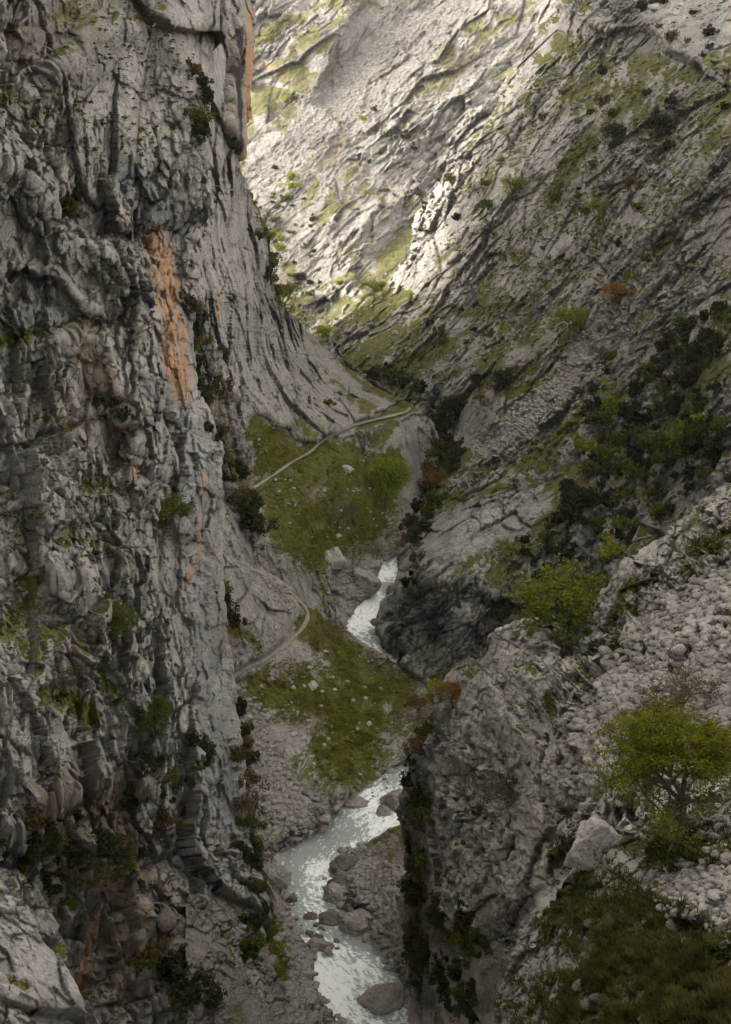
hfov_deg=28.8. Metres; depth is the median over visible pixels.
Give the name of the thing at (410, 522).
shrub
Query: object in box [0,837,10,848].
shrub
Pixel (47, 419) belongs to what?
cushion plants
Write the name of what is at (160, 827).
shrub
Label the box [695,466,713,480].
shrub
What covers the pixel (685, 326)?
shrub
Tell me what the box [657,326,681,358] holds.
shrub
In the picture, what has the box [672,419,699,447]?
shrub
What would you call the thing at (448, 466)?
shrubs
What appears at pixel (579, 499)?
shrub
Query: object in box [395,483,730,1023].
crag
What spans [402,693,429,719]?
broadleaf tree
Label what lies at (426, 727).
shrub
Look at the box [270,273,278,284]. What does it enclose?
shrub
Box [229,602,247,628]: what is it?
shrub
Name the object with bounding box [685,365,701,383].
shrub
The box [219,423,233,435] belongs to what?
shrub
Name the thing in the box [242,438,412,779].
grass slope stones
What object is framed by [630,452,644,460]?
shrub
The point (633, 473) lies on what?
shrub
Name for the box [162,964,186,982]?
shrub
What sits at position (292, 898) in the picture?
boulder
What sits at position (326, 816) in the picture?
rock
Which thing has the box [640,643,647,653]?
shrub
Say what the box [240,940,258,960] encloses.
shrub
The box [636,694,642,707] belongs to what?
boulder
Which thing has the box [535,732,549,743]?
shrub
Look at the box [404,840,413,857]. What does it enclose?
shrub
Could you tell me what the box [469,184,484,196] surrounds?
bare tree
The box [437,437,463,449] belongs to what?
shrub
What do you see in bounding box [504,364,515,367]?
boulder
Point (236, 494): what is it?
shrub
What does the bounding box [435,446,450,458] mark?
shrub
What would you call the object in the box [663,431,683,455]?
shrub
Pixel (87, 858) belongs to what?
shrub
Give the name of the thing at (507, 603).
shrub
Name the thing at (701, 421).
shrub
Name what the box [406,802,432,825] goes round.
shrub
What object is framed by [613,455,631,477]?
shrub
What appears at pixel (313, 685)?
boulder
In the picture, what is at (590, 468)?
shrub
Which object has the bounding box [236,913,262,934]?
shrub
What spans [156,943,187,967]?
shrub
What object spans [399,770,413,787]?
shrub
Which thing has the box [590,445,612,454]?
shrub
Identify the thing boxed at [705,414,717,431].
shrub
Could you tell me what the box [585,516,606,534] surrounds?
shrub
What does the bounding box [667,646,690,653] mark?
shrub
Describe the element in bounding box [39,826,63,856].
shrub
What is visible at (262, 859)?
shrub
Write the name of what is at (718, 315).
shrub
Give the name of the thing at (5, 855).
shrub
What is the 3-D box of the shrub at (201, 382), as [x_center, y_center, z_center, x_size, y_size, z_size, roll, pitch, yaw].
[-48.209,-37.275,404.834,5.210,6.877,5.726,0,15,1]
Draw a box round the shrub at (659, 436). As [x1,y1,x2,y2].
[654,429,688,459]
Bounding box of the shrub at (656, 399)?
[652,397,664,408]
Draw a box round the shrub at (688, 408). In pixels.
[682,404,696,411]
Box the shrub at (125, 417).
[115,405,134,423]
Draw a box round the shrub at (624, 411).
[615,401,643,421]
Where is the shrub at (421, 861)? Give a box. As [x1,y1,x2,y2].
[411,846,427,868]
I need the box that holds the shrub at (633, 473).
[620,460,643,483]
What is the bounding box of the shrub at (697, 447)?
[684,441,703,449]
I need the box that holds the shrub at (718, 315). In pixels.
[710,306,724,323]
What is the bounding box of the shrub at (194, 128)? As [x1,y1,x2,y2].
[191,120,199,136]
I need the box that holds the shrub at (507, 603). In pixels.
[490,585,518,609]
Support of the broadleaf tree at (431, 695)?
on the crag
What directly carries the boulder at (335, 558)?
on the back wall at (290, 374)
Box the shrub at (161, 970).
[156,942,172,975]
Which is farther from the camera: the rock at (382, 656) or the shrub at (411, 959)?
the rock at (382, 656)
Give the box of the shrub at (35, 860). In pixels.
[24,852,45,863]
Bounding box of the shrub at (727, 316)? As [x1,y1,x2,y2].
[720,307,730,326]
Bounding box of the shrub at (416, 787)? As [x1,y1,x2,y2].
[412,786,424,804]
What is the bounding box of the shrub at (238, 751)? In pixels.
[229,745,247,763]
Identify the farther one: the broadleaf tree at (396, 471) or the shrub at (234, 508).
the broadleaf tree at (396, 471)
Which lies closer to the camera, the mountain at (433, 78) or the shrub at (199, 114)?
the shrub at (199, 114)
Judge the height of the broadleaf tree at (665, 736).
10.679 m
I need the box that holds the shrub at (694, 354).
[671,332,706,364]
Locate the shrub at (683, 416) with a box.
[679,410,697,420]
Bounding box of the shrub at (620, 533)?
[610,525,633,540]
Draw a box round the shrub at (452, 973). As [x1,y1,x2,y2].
[446,958,461,982]
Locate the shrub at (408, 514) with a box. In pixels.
[401,512,419,525]
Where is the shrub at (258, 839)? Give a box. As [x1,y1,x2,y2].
[249,831,264,844]
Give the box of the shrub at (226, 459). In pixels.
[222,456,235,467]
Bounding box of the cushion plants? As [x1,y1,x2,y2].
[0,2,202,713]
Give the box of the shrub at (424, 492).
[419,487,435,499]
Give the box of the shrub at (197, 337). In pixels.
[193,333,205,343]
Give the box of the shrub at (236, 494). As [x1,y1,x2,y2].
[224,486,245,506]
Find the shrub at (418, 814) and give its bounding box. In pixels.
[407,804,431,826]
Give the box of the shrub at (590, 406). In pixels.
[579,394,603,419]
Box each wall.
[0,0,274,1023]
[12,735,75,748]
[131,0,439,628]
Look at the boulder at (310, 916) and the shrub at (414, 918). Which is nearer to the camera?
the shrub at (414, 918)
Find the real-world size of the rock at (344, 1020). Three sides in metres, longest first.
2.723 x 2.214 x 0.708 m
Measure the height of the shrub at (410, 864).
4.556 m
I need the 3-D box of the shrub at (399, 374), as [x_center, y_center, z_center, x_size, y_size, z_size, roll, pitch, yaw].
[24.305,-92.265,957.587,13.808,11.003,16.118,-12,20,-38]
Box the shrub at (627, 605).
[625,602,637,615]
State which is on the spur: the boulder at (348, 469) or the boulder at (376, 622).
the boulder at (376, 622)
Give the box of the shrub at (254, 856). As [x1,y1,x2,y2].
[239,841,264,871]
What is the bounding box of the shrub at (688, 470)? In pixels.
[682,459,703,479]
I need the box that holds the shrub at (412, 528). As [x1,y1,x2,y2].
[408,523,423,532]
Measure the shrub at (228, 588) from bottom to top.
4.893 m
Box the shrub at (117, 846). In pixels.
[94,832,135,864]
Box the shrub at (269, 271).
[264,263,277,278]
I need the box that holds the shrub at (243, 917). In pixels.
[238,913,254,924]
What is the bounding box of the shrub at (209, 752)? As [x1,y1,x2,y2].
[198,739,216,769]
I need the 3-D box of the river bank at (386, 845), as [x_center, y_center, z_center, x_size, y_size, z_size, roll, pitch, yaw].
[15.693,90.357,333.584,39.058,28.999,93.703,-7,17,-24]
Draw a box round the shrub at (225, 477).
[222,467,233,481]
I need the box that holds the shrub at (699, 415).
[691,411,715,420]
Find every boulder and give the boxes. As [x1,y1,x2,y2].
[264,865,291,889]
[285,892,297,902]
[303,912,316,919]
[306,937,334,951]
[308,680,318,690]
[318,909,340,926]
[323,882,346,902]
[323,947,333,956]
[325,546,347,569]
[329,855,355,873]
[339,908,371,936]
[342,465,353,473]
[344,794,368,808]
[346,585,356,597]
[352,567,381,594]
[357,982,405,1014]
[370,618,383,626]
[376,805,391,816]
[380,789,401,811]
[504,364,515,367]
[563,816,622,870]
[598,646,611,657]
[626,634,643,648]
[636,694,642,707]
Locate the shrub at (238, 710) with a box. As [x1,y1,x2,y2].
[236,699,244,712]
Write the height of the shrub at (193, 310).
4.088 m
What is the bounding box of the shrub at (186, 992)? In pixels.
[166,966,227,1014]
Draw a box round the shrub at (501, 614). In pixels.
[490,605,513,622]
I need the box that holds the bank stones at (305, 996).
[240,563,404,1023]
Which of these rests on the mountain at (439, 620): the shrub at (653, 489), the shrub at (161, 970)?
the shrub at (653, 489)
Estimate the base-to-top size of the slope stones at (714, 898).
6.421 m
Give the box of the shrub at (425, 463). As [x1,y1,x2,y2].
[421,458,438,473]
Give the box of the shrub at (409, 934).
[401,918,418,942]
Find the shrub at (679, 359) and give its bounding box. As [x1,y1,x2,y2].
[671,345,689,364]
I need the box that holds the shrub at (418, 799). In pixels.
[401,781,431,809]
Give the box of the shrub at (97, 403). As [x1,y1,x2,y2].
[89,393,103,407]
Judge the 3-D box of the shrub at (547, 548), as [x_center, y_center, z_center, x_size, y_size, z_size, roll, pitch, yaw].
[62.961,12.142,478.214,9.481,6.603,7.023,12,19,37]
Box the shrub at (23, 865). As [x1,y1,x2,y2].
[16,857,32,874]
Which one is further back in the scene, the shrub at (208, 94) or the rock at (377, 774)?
the rock at (377, 774)
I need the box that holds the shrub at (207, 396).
[200,383,213,407]
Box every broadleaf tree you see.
[274,277,303,320]
[311,325,323,335]
[315,323,334,342]
[360,278,386,297]
[362,452,414,511]
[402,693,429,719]
[420,678,448,702]
[421,469,451,487]
[429,678,461,708]
[471,394,486,405]
[495,156,505,166]
[496,174,528,200]
[505,553,610,658]
[510,364,523,375]
[549,304,589,339]
[565,569,610,619]
[577,690,730,857]
[585,195,611,224]
[595,281,634,304]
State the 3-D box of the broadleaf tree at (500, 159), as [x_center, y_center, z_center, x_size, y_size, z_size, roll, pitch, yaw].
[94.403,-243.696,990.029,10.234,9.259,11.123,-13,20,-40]
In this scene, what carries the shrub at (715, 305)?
on the mountain at (439, 620)
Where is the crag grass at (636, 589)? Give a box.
[540,526,730,865]
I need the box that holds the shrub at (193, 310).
[186,305,204,315]
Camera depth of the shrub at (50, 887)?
210.58 m
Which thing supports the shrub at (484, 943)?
on the crag
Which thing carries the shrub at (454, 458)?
on the mountain at (439, 620)
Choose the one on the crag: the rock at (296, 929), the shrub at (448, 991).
the shrub at (448, 991)
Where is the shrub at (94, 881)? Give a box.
[86,860,116,890]
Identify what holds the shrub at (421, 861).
on the crag
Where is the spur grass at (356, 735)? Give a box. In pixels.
[241,611,418,981]
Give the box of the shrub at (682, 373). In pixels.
[673,365,698,385]
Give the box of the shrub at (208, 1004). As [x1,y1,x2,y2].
[177,985,222,1010]
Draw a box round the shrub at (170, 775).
[163,766,180,783]
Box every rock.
[0,883,86,1023]
[281,893,289,900]
[285,916,295,921]
[291,925,300,934]
[293,836,301,842]
[305,947,317,954]
[305,969,317,976]
[307,953,316,959]
[316,825,325,833]
[319,996,325,1003]
[320,813,330,823]
[325,1008,332,1013]
[336,901,344,909]
[337,847,346,853]
[337,1017,347,1023]
[345,609,353,614]
[359,845,367,849]
[362,932,371,942]
[370,559,380,568]
[374,771,380,777]
[377,655,386,658]
[382,965,393,970]
[384,767,396,773]
[391,664,400,669]
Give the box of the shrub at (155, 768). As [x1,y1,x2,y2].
[150,764,161,772]
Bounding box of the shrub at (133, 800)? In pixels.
[126,791,148,808]
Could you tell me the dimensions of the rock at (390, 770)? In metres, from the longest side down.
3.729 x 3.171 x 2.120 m
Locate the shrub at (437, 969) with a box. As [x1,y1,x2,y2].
[423,952,446,985]
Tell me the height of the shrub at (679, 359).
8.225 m
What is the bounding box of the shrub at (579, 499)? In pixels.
[568,485,590,510]
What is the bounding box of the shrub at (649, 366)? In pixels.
[634,360,663,377]
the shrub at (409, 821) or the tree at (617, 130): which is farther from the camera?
the tree at (617, 130)
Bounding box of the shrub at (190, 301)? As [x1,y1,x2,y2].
[179,288,200,311]
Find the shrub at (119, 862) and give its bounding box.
[102,851,131,869]
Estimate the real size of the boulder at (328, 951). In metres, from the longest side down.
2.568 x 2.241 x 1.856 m
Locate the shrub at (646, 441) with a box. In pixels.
[636,429,663,450]
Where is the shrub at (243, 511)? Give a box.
[237,500,262,525]
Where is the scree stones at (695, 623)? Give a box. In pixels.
[539,559,730,807]
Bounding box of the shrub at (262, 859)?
[245,852,273,868]
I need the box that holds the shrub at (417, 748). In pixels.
[399,734,432,756]
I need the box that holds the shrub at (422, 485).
[416,472,432,491]
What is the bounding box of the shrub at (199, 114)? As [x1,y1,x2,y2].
[183,102,216,122]
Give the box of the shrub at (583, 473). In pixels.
[576,457,596,478]
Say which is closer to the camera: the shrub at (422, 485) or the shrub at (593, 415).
the shrub at (593, 415)
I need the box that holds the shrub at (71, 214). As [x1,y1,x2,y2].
[61,203,75,219]
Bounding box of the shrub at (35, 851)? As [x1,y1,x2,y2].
[26,817,52,857]
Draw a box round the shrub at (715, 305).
[709,300,728,316]
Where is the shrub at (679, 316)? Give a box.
[675,312,699,321]
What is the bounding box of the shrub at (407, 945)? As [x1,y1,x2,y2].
[404,940,421,965]
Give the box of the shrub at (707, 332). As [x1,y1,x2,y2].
[696,327,716,338]
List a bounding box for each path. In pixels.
[233,566,309,677]
[253,407,410,488]
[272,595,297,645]
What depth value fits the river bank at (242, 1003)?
280.19 m
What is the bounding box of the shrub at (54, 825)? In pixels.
[47,823,65,835]
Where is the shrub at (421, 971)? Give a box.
[401,954,424,975]
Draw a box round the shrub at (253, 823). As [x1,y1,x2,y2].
[234,812,267,834]
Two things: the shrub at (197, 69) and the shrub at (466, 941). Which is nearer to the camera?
the shrub at (466, 941)
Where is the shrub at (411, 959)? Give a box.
[407,951,420,970]
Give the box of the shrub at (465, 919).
[451,899,476,931]
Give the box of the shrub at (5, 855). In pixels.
[0,851,9,863]
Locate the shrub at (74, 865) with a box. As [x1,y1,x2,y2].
[40,848,86,889]
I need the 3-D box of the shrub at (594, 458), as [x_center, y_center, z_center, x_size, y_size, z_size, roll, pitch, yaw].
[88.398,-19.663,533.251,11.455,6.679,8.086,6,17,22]
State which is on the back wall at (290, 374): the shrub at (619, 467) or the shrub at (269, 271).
the shrub at (269, 271)
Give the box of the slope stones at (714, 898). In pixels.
[651,803,730,934]
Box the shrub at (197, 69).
[185,57,202,77]
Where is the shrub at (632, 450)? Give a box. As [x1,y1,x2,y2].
[625,443,645,457]
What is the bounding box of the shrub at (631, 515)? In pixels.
[609,504,637,519]
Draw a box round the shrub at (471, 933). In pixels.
[468,926,482,940]
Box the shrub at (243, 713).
[235,696,246,716]
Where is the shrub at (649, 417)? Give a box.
[644,404,654,422]
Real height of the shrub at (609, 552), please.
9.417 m
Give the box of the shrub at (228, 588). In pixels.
[224,578,233,593]
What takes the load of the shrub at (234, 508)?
on the back wall at (290, 374)
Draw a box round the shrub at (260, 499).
[246,493,264,506]
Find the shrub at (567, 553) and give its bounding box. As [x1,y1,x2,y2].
[555,546,575,563]
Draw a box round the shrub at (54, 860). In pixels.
[45,859,69,881]
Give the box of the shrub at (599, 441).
[596,433,615,444]
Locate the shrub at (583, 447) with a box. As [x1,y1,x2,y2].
[570,432,598,454]
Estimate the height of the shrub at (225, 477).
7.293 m
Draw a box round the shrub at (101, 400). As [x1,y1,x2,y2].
[94,395,106,402]
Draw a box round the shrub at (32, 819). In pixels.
[22,803,50,832]
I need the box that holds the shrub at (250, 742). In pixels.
[241,735,254,747]
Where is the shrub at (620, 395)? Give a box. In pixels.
[607,392,622,400]
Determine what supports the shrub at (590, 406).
on the mountain at (439, 620)
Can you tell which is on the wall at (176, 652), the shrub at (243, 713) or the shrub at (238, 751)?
the shrub at (238, 751)
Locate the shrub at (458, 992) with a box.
[450,981,464,997]
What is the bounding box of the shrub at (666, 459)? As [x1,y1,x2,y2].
[655,449,676,466]
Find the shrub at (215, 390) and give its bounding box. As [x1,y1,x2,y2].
[204,383,221,395]
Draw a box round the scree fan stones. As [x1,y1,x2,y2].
[476,325,608,460]
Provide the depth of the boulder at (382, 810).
383.33 m
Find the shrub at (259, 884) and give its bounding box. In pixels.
[239,877,264,890]
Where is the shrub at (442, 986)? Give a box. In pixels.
[436,974,449,1002]
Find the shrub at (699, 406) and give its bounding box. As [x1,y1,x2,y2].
[691,400,704,412]
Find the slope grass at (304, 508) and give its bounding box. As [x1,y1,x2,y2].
[243,385,410,574]
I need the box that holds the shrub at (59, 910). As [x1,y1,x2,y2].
[49,897,66,919]
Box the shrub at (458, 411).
[450,410,461,419]
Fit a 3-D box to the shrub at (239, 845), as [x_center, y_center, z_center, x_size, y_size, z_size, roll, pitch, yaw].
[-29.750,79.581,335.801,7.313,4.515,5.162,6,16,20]
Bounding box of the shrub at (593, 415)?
[584,407,615,425]
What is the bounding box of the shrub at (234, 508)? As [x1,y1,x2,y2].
[232,497,257,512]
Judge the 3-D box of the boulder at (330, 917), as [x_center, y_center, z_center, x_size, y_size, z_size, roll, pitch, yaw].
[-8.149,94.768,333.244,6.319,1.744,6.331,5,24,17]
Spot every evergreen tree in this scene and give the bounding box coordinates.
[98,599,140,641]
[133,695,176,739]
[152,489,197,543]
[292,272,307,286]
[434,393,467,432]
[468,372,483,390]
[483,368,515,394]
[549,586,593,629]
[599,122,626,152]
[643,112,681,141]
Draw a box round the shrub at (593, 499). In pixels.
[581,486,610,508]
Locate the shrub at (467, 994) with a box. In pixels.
[462,980,478,1007]
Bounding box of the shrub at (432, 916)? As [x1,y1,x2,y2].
[424,898,445,930]
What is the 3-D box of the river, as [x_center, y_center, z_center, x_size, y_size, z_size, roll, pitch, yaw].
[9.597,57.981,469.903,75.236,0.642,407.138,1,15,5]
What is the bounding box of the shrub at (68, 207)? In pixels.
[61,204,79,215]
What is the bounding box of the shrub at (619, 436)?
[609,428,637,443]
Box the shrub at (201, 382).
[197,371,205,390]
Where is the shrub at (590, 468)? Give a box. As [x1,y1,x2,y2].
[582,457,607,475]
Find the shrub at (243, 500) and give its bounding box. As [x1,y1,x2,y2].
[228,490,246,507]
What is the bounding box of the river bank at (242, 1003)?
[185,842,337,1023]
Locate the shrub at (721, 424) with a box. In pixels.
[708,414,730,435]
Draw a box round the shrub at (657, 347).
[653,339,660,351]
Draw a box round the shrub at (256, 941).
[237,932,266,948]
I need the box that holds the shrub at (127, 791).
[123,781,145,797]
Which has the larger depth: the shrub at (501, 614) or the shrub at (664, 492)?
the shrub at (501, 614)
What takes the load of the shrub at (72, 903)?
on the wall at (176, 652)
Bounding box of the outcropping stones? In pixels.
[518,859,730,1023]
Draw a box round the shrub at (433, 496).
[427,491,448,502]
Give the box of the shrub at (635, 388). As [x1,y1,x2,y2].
[627,379,644,397]
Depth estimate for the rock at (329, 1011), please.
296.79 m
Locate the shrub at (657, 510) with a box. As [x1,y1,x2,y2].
[647,499,670,518]
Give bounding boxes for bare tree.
[324,499,360,531]
[353,426,380,453]
[467,767,520,831]
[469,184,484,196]
[530,171,543,184]
[589,342,610,364]
[631,659,724,715]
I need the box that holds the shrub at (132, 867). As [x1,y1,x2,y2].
[114,855,137,880]
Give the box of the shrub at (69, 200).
[59,198,76,210]
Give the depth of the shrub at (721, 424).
414.19 m
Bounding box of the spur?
[222,553,433,853]
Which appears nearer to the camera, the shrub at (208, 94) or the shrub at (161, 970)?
the shrub at (161, 970)
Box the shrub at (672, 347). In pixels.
[669,344,686,353]
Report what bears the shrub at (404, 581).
on the mountain at (439, 620)
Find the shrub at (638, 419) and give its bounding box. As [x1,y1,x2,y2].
[633,411,647,427]
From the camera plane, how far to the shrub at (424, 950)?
256.47 m
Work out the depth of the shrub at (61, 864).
211.38 m
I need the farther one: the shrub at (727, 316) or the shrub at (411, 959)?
the shrub at (727, 316)
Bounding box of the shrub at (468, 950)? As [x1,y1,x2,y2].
[458,929,474,958]
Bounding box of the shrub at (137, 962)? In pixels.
[124,947,159,976]
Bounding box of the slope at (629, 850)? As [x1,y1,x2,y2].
[492,786,730,1023]
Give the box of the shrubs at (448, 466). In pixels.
[60,0,730,1021]
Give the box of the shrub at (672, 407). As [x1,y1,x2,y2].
[653,389,685,415]
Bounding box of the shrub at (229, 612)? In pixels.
[226,603,234,619]
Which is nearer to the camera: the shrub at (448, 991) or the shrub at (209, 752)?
the shrub at (448, 991)
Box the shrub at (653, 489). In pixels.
[644,485,665,498]
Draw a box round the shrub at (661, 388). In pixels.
[650,377,672,393]
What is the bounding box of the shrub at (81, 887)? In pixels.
[53,881,85,896]
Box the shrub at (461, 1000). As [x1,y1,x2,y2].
[457,997,469,1017]
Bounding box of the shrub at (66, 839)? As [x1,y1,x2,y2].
[59,834,70,848]
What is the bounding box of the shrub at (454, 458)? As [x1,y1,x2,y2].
[444,453,461,464]
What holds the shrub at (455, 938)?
on the crag
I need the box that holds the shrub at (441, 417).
[430,408,448,421]
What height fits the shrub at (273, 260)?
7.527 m
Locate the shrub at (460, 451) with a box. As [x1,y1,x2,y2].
[445,448,463,457]
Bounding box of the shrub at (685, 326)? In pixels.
[672,316,697,337]
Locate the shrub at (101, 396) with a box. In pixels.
[93,386,111,400]
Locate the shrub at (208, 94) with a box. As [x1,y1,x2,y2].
[201,83,214,108]
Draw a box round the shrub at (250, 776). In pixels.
[243,764,270,791]
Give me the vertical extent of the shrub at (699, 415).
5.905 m
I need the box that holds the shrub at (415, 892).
[397,876,426,902]
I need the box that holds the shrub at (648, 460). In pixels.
[643,453,654,466]
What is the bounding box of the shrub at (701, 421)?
[699,414,719,431]
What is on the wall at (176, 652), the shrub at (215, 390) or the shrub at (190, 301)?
the shrub at (190, 301)
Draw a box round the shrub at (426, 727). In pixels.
[412,715,433,735]
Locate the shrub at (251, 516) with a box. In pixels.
[241,502,254,522]
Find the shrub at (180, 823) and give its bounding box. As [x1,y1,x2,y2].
[155,817,186,834]
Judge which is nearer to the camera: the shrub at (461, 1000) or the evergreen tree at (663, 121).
the shrub at (461, 1000)
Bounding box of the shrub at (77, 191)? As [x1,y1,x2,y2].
[71,176,83,198]
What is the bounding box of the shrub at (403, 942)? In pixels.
[402,935,410,951]
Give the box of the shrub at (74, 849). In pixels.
[55,843,91,860]
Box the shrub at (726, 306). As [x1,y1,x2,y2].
[720,304,730,314]
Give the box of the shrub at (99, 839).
[95,828,107,851]
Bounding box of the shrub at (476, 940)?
[472,931,482,947]
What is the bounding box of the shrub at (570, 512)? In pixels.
[556,501,583,523]
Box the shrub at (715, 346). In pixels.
[702,332,723,358]
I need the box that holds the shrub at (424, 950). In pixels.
[409,940,430,957]
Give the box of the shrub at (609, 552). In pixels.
[595,531,627,561]
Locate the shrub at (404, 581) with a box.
[400,576,409,587]
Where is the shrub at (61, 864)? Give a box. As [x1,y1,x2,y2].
[56,856,77,887]
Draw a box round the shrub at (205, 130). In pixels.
[190,120,211,139]
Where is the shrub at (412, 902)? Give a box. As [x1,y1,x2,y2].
[405,895,421,909]
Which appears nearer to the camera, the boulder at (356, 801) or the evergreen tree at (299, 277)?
the boulder at (356, 801)
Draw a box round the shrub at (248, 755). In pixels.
[232,744,253,763]
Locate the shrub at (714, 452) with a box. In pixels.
[693,440,723,465]
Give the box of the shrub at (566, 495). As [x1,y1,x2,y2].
[559,483,581,508]
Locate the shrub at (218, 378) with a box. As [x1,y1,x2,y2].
[211,374,222,387]
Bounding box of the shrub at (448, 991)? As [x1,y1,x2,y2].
[443,980,462,999]
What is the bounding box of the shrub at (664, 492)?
[648,484,669,496]
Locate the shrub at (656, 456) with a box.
[650,449,677,469]
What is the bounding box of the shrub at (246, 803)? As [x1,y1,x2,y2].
[232,789,254,817]
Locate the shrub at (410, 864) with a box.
[404,858,421,880]
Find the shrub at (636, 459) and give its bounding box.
[629,456,645,468]
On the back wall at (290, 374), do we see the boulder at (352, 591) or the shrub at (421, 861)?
the boulder at (352, 591)
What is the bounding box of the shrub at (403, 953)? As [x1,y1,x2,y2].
[401,948,414,957]
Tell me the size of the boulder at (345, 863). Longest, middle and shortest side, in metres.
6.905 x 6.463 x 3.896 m
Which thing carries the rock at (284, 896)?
in the river
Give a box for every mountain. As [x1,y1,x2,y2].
[240,0,544,369]
[331,0,730,703]
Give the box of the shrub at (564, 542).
[559,530,573,546]
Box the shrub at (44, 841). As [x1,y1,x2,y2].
[28,838,46,849]
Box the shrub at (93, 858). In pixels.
[74,855,105,874]
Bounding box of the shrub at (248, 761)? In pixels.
[242,742,260,770]
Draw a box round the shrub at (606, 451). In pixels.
[595,437,620,466]
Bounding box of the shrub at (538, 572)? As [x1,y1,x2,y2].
[531,560,556,579]
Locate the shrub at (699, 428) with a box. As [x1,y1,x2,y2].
[686,415,710,440]
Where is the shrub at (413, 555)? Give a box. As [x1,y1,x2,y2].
[408,545,426,562]
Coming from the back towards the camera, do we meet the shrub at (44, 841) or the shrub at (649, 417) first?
the shrub at (649, 417)
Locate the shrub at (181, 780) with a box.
[172,767,193,790]
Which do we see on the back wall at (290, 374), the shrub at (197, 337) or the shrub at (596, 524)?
the shrub at (197, 337)
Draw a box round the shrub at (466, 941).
[451,923,472,945]
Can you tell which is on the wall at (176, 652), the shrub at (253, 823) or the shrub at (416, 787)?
the shrub at (253, 823)
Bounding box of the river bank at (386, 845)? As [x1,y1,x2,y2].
[323,825,407,988]
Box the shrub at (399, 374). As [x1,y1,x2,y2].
[390,368,411,381]
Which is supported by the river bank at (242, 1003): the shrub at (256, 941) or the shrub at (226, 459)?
the shrub at (256, 941)
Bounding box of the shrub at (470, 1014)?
[451,1002,478,1023]
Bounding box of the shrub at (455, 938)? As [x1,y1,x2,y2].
[450,926,459,946]
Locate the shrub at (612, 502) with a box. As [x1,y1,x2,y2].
[602,493,617,510]
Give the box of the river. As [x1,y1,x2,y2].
[272,555,428,1023]
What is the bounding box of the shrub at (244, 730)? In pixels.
[240,721,247,736]
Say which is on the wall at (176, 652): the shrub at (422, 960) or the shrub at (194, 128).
the shrub at (194, 128)
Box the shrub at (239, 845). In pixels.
[226,840,251,859]
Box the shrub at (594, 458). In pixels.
[588,452,603,461]
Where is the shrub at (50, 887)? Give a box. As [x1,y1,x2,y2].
[40,875,70,897]
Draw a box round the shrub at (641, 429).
[622,421,649,438]
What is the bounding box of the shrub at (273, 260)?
[268,253,282,266]
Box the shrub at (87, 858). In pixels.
[75,853,93,872]
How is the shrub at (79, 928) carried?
on the wall at (176, 652)
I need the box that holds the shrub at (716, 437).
[704,434,725,449]
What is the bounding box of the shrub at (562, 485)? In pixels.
[558,479,577,491]
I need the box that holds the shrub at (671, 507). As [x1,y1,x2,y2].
[663,503,675,512]
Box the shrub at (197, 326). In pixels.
[192,318,203,336]
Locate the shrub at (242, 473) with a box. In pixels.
[235,461,251,480]
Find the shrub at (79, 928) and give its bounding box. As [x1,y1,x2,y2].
[75,922,83,932]
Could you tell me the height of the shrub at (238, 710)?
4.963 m
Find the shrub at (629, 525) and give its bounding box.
[619,514,639,531]
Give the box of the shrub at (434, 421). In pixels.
[428,415,440,428]
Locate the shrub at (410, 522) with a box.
[398,513,423,531]
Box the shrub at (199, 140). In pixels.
[189,134,204,147]
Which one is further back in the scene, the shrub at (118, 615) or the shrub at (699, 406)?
the shrub at (699, 406)
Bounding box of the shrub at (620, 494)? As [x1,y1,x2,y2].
[609,485,636,500]
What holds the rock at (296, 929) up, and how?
on the river bank at (242, 1003)
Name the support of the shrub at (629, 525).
on the mountain at (439, 620)
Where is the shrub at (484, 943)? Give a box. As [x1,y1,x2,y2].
[479,935,490,955]
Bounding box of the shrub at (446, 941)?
[439,935,452,945]
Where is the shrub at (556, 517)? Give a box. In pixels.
[545,512,567,524]
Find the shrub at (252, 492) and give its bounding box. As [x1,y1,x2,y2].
[244,488,259,498]
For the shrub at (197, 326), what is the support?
on the back wall at (290, 374)
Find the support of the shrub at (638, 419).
on the mountain at (439, 620)
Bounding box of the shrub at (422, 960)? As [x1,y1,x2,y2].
[417,952,430,966]
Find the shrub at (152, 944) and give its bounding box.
[132,935,171,961]
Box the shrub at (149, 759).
[139,748,156,767]
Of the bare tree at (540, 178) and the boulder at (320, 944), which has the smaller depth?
the boulder at (320, 944)
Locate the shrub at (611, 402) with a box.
[600,394,626,414]
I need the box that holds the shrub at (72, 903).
[53,895,79,917]
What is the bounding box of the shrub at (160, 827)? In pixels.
[148,803,174,834]
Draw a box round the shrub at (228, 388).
[218,376,234,400]
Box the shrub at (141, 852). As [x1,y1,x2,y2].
[136,842,155,858]
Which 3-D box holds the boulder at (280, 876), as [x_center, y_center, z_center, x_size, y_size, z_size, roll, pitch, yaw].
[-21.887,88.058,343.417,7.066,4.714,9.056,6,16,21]
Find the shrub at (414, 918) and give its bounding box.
[408,909,420,926]
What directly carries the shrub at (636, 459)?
on the mountain at (439, 620)
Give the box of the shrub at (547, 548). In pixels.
[537,536,560,555]
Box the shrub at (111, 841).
[90,827,132,861]
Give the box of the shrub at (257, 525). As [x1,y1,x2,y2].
[247,505,279,536]
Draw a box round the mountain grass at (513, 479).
[346,0,730,496]

